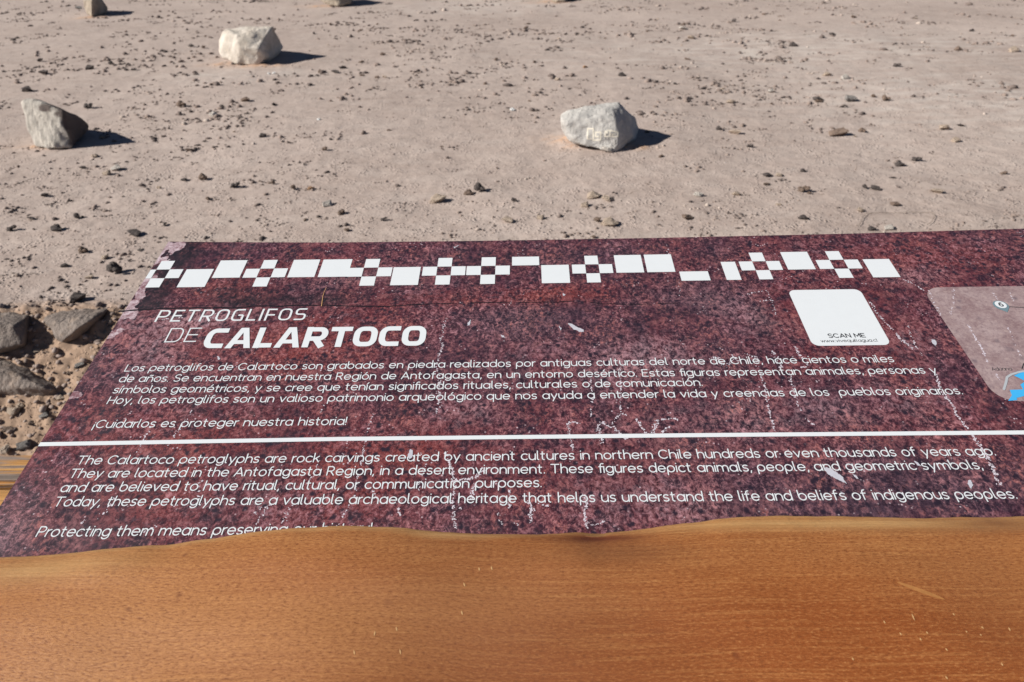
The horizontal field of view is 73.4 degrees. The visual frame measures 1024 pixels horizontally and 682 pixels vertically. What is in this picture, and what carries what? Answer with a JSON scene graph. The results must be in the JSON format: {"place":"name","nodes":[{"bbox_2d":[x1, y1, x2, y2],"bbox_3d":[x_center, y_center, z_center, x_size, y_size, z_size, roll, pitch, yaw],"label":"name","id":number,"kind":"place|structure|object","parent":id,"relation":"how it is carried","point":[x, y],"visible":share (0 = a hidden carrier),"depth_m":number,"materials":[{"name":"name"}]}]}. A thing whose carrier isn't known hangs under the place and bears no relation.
{"place":"outdoors","nodes":[
{"label":"outdoors","id":0,"kind":"place"},
{"bbox_2d":[0,0,1023,455],"bbox_3d":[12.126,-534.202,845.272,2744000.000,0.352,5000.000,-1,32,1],"label":"desert ground","id":1,"kind":"structure","parent":0,"point":[570,174],"depth_m":5.23,"materials":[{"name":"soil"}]},
{"bbox_2d":[0,444,10,453],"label":"stone","id":2,"kind":"object","parent":1,"relation":"on","point":[5,449],"visible":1,"depth_m":2.63,"materials":[{"name":"beige stone"}]},
{"bbox_2d":[1,426,12,430],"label":"stone","id":3,"kind":"object","parent":1,"relation":"on","point":[6,428],"visible":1,"depth_m":2.70,"materials":[{"name":"beige stone"}]},
{"bbox_2d":[7,225,16,230],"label":"stone","id":4,"kind":"object","parent":1,"relation":"on","point":[12,227],"visible":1,"depth_m":3.78,"materials":[{"name":"grey stone"}]},
{"bbox_2d":[6,407,19,415],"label":"stone","id":5,"kind":"object","parent":1,"relation":"on","point":[11,411],"visible":1,"depth_m":2.73,"materials":[{"name":"beige stone"}]},
{"bbox_2d":[0,312,29,352],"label":"embedded stone","id":6,"kind":"object","parent":1,"relation":"on","point":[14,327],"visible":0.98,"depth_m":2.88,"materials":[{"name":"grey stone"}]},
{"bbox_2d":[0,455,31,504],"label":"timber rail","id":7,"kind":"object","parent":1,"relation":"on","point":[12,468],"depth_m":1.33,"materials":[{"name":"brown wood"}]},
{"bbox_2d":[15,402,24,408],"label":"stone","id":8,"kind":"object","parent":1,"relation":"on","point":[21,405],"visible":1,"depth_m":2.76,"materials":[{"name":"beige stone"}]},
{"bbox_2d":[16,439,30,450],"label":"stone","id":9,"kind":"object","parent":1,"relation":"on","point":[22,445],"visible":1,"depth_m":2.64,"materials":[{"name":"grey stone"}]},
{"bbox_2d":[21,86,30,91],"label":"stone","id":10,"kind":"object","parent":1,"relation":"on","point":[26,89],"visible":0.92,"depth_m":6.80,"materials":[{"name":"grey stone"}]},
{"bbox_2d":[0,360,57,395],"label":"embedded stone","id":11,"kind":"object","parent":1,"relation":"on","point":[15,379],"visible":0.88,"depth_m":2.77,"materials":[{"name":"grey stone"}]},
{"bbox_2d":[38,70,47,73],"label":"stone","id":12,"kind":"object","parent":1,"relation":"on","point":[43,71],"visible":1,"depth_m":7.59,"materials":[{"name":"grey stone"}]},
{"bbox_2d":[39,411,48,417],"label":"stone","id":13,"kind":"object","parent":1,"relation":"on","point":[45,414],"visible":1,"depth_m":2.71,"materials":[{"name":"grey stone"}]},
{"bbox_2d":[21,98,88,148],"bbox_3d":[-3.482,-1.683,5.263,0.386,0.373,0.724,-16,35,-22],"label":"boulder","id":14,"kind":"object","parent":1,"relation":"on","point":[49,126],"visible":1,"depth_m":5.06,"materials":[{"name":"beige stone"}]},
{"bbox_2d":[50,224,61,231],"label":"stone","id":15,"kind":"object","parent":1,"relation":"on","point":[56,227],"visible":1,"depth_m":3.77,"materials":[{"name":"grey stone"}]},
{"bbox_2d":[55,394,63,399],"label":"stone","id":16,"kind":"object","parent":1,"relation":"on","point":[60,397],"visible":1,"depth_m":2.77,"materials":[{"name":"beige stone"}]},
{"bbox_2d":[44,307,107,341],"bbox_3d":[-1.915,-0.090,3.014,0.350,0.125,0.228,19,38,29],"label":"embedded stone","id":17,"kind":"object","parent":1,"relation":"on","point":[69,325],"visible":0.88,"depth_m":2.92,"materials":[{"name":"grey stone"}]},
{"bbox_2d":[70,292,86,303],"bbox_3d":[-1.933,-0.191,3.054,0.065,0.041,0.058,-3,32,-2],"label":"stone","id":18,"kind":"object","parent":1,"relation":"on","point":[75,297],"visible":1,"depth_m":3.04,"materials":[{"name":"grey stone"}]},
{"bbox_2d":[74,362,83,367],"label":"stone","id":19,"kind":"object","parent":1,"relation":"on","point":[79,364],"visible":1,"depth_m":2.84,"materials":[{"name":"grey stone"}]},
{"bbox_2d":[78,246,87,252],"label":"stone","id":20,"kind":"object","parent":1,"relation":"on","point":[81,249],"visible":1,"depth_m":3.50,"materials":[{"name":"grey stone"}]},
{"bbox_2d":[83,103,92,107],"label":"stone","id":21,"kind":"object","parent":1,"relation":"on","point":[86,105],"visible":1,"depth_m":6.15,"materials":[{"name":"grey stone"}]},
{"bbox_2d":[85,65,93,69],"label":"stone","id":22,"kind":"object","parent":1,"relation":"on","point":[88,67],"visible":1,"depth_m":7.74,"materials":[{"name":"grey stone"}]},
{"bbox_2d":[84,0,107,15],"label":"boulder","id":23,"kind":"object","parent":1,"relation":"on","point":[95,7],"visible":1,"depth_m":11.75,"materials":[{"name":"beige stone"}]},
{"bbox_2d":[102,170,110,174],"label":"stone","id":24,"kind":"object","parent":1,"relation":"on","point":[107,172],"visible":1,"depth_m":4.57,"materials":[{"name":"beige stone"}]},
{"bbox_2d":[106,261,122,273],"bbox_3d":[-1.901,-0.350,3.280,0.073,0.056,0.060,1,32,4],"label":"stone","id":25,"kind":"object","parent":1,"relation":"on","point":[112,267],"visible":1,"depth_m":3.27,"materials":[{"name":"grey stone"}]},
{"bbox_2d":[110,164,120,170],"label":"stone","id":26,"kind":"object","parent":1,"relation":"on","point":[116,167],"visible":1,"depth_m":4.64,"materials":[{"name":"white stone"}]},
{"bbox_2d":[127,229,140,236],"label":"stone","id":27,"kind":"object","parent":1,"relation":"on","point":[135,232],"visible":1,"depth_m":3.67,"materials":[{"name":"grey stone"}]},
{"bbox_2d":[176,100,185,105],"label":"stone","id":28,"kind":"object","parent":1,"relation":"on","point":[179,103],"visible":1,"depth_m":6.12,"materials":[{"name":"brown stone"}]},
{"bbox_2d":[198,173,206,179],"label":"stone","id":29,"kind":"object","parent":1,"relation":"on","point":[201,176],"visible":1,"depth_m":4.46,"materials":[{"name":"brown stone"}]},
{"bbox_2d":[230,182,239,187],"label":"stone","id":30,"kind":"object","parent":1,"relation":"on","point":[233,185],"visible":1,"depth_m":4.32,"materials":[{"name":"grey stone"}]},
{"bbox_2d":[241,97,248,101],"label":"stone","id":31,"kind":"object","parent":1,"relation":"on","point":[243,99],"visible":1,"depth_m":6.22,"materials":[{"name":"brown stone"}]},
{"bbox_2d":[219,26,282,64],"bbox_3d":[-3.076,-3.446,7.980,0.726,0.391,0.918,-1,32,1],"label":"boulder","id":32,"kind":"object","parent":1,"relation":"on","point":[249,45],"visible":1,"depth_m":7.69,"materials":[{"name":"beige stone"}]},
{"bbox_2d":[322,200,331,206],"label":"stone","id":33,"kind":"object","parent":1,"relation":"on","point":[327,203],"visible":1,"depth_m":3.99,"materials":[{"name":"white stone"}]},
{"bbox_2d":[321,0,351,5],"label":"boulder","id":34,"kind":"object","parent":1,"relation":"on","point":[337,2],"visible":1,"depth_m":12.13,"materials":[{"name":"beige stone"}]},
{"bbox_2d":[337,209,344,214],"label":"soil clod","id":35,"kind":"object","parent":1,"relation":"on","point":[341,212],"visible":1,"depth_m":3.85,"materials":[{"name":"brown soil"}]},
{"bbox_2d":[430,193,446,203],"bbox_3d":[-0.439,-0.828,4.014,0.092,0.052,0.078,15,36,24],"label":"stone","id":36,"kind":"object","parent":1,"relation":"on","point":[435,197],"visible":1,"depth_m":4.00,"materials":[{"name":"beige stone"}]},
{"bbox_2d":[463,189,473,194],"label":"stone","id":37,"kind":"object","parent":1,"relation":"on","point":[468,192],"visible":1,"depth_m":4.08,"materials":[{"name":"grey stone"}]},
{"bbox_2d":[474,182,484,191],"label":"stone","id":38,"kind":"object","parent":1,"relation":"on","point":[478,186],"visible":1,"depth_m":4.10,"materials":[{"name":"grey stone"}]},
{"bbox_2d":[501,216,512,222],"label":"stone","id":39,"kind":"object","parent":1,"relation":"on","point":[508,219],"visible":1,"depth_m":3.71,"materials":[{"name":"beige stone"}]},
{"bbox_2d":[0,229,1023,681],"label":"information table","id":40,"kind":"object","parent":1,"relation":"on","point":[748,459],"visible":1,"depth_m":0.75,"materials":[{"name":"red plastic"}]},
{"bbox_2d":[537,215,543,219],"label":"stone","id":41,"kind":"object","parent":1,"relation":"on","point":[540,217],"visible":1,"depth_m":3.74,"materials":[{"name":"beige stone"}]},
{"bbox_2d":[581,201,588,206],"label":"stone","id":42,"kind":"object","parent":1,"relation":"on","point":[585,204],"visible":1,"depth_m":3.88,"materials":[{"name":"beige stone"}]},
{"bbox_2d":[587,190,600,198],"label":"stone","id":43,"kind":"object","parent":1,"relation":"on","point":[592,194],"visible":1,"depth_m":3.98,"materials":[{"name":"beige stone"}]},
{"bbox_2d":[560,102,638,151],"bbox_3d":[0.632,-1.519,4.886,0.590,0.355,0.582,-1,32,1],"label":"boulder","id":44,"kind":"object","parent":1,"relation":"on","point":[614,126],"visible":0.96,"depth_m":4.70,"materials":[{"name":"stone"}]},
{"bbox_2d":[601,194,613,201],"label":"stone","id":45,"kind":"object","parent":1,"relation":"on","point":[607,198],"visible":1,"depth_m":3.94,"materials":[{"name":"beige stone"}]},
{"bbox_2d":[601,146,613,152],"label":"stone","id":46,"kind":"object","parent":1,"relation":"on","point":[609,149],"visible":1,"depth_m":4.67,"materials":[{"name":"grey stone"}]},
{"bbox_2d":[600,217,618,225],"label":"stone","id":47,"kind":"object","parent":1,"relation":"on","point":[608,221],"visible":1,"depth_m":3.64,"materials":[{"name":"beige stone"}]},
{"bbox_2d":[682,214,692,218],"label":"stone","id":48,"kind":"object","parent":1,"relation":"on","point":[686,216],"visible":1,"depth_m":3.69,"materials":[{"name":"beige stone"}]},
{"bbox_2d":[693,192,703,196],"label":"stone","id":49,"kind":"object","parent":1,"relation":"on","point":[698,194],"visible":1,"depth_m":3.95,"materials":[{"name":"white stone"}]},
{"bbox_2d":[728,129,740,133],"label":"stone","id":50,"kind":"object","parent":1,"relation":"on","point":[734,131],"visible":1,"depth_m":5.02,"materials":[{"name":"beige stone"}]},
{"bbox_2d":[731,191,741,195],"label":"stone","id":51,"kind":"object","parent":1,"relation":"on","point":[736,193],"visible":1,"depth_m":3.97,"materials":[{"name":"beige stone"}]},
{"bbox_2d":[797,185,810,191],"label":"stone","id":52,"kind":"object","parent":1,"relation":"on","point":[802,189],"visible":1,"depth_m":3.99,"materials":[{"name":"grey stone"}]},
{"bbox_2d":[798,214,809,219],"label":"stone","id":53,"kind":"object","parent":1,"relation":"on","point":[804,217],"visible":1,"depth_m":3.64,"materials":[{"name":"stone"}]},
{"bbox_2d":[828,127,848,135],"bbox_3d":[2.358,-1.506,4.975,0.135,0.052,0.099,-10,31,12],"label":"stone","id":54,"kind":"object","parent":1,"relation":"on","point":[842,131],"visible":1,"depth_m":4.95,"materials":[{"name":"brown stone"}]},
{"bbox_2d":[841,74,848,79],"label":"stone","id":55,"kind":"object","parent":1,"relation":"on","point":[844,76],"visible":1,"depth_m":6.47,"materials":[{"name":"beige stone"}]},
{"bbox_2d":[845,95,856,100],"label":"stone","id":56,"kind":"object","parent":1,"relation":"on","point":[850,98],"visible":0.98,"depth_m":5.75,"materials":[{"name":"grey stone"}]},
{"bbox_2d":[867,226,875,230],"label":"stone","id":57,"kind":"object","parent":1,"relation":"on","point":[870,228],"visible":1,"depth_m":3.54,"materials":[{"name":"beige stone"}]},
{"bbox_2d":[870,185,880,190],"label":"stone","id":58,"kind":"object","parent":1,"relation":"on","point":[875,187],"visible":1,"depth_m":4.01,"materials":[{"name":"grey stone"}]},
{"bbox_2d":[882,94,890,100],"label":"stone","id":59,"kind":"object","parent":1,"relation":"on","point":[885,97],"visible":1,"depth_m":5.71,"materials":[{"name":"brown stone"}]},
{"bbox_2d":[884,224,893,229],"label":"stone","id":60,"kind":"object","parent":1,"relation":"on","point":[889,227],"visible":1,"depth_m":3.54,"materials":[{"name":"white stone"}]},
{"bbox_2d":[890,202,900,205],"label":"stone","id":61,"kind":"object","parent":1,"relation":"on","point":[895,203],"visible":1,"depth_m":3.82,"materials":[{"name":"stone"}]},
{"bbox_2d":[858,212,934,225],"bbox_3d":[2.026,-0.648,3.639,0.454,0.010,0.179,-1,32,1],"label":"dry twig","id":62,"kind":"object","parent":1,"relation":"on","point":[901,212],"visible":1,"depth_m":3.71,"materials":[{"name":"brown wood"}]},
{"bbox_2d":[895,161,904,166],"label":"stone","id":63,"kind":"object","parent":1,"relation":"on","point":[898,163],"visible":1,"depth_m":4.39,"materials":[{"name":"grey stone"}]},
{"bbox_2d":[911,157,921,160],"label":"stone","id":64,"kind":"object","parent":1,"relation":"on","point":[916,158],"visible":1,"depth_m":4.45,"materials":[{"name":"grey stone"}]},
{"bbox_2d":[930,188,943,192],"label":"stone","id":65,"kind":"object","parent":1,"relation":"on","point":[935,190],"visible":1,"depth_m":3.95,"materials":[{"name":"beige stone"}]},
{"bbox_2d":[939,124,949,128],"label":"stone","id":66,"kind":"object","parent":1,"relation":"on","point":[944,126],"visible":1,"depth_m":4.99,"materials":[{"name":"beige stone"}]},
{"bbox_2d":[950,137,960,142],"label":"stone","id":67,"kind":"object","parent":1,"relation":"on","point":[955,139],"visible":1,"depth_m":4.76,"materials":[{"name":"beige stone"}]},
{"bbox_2d":[1008,46,1018,51],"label":"stone","id":68,"kind":"object","parent":1,"relation":"on","point":[1014,49],"visible":1,"depth_m":7.31,"materials":[{"name":"beige stone"}]}
]}

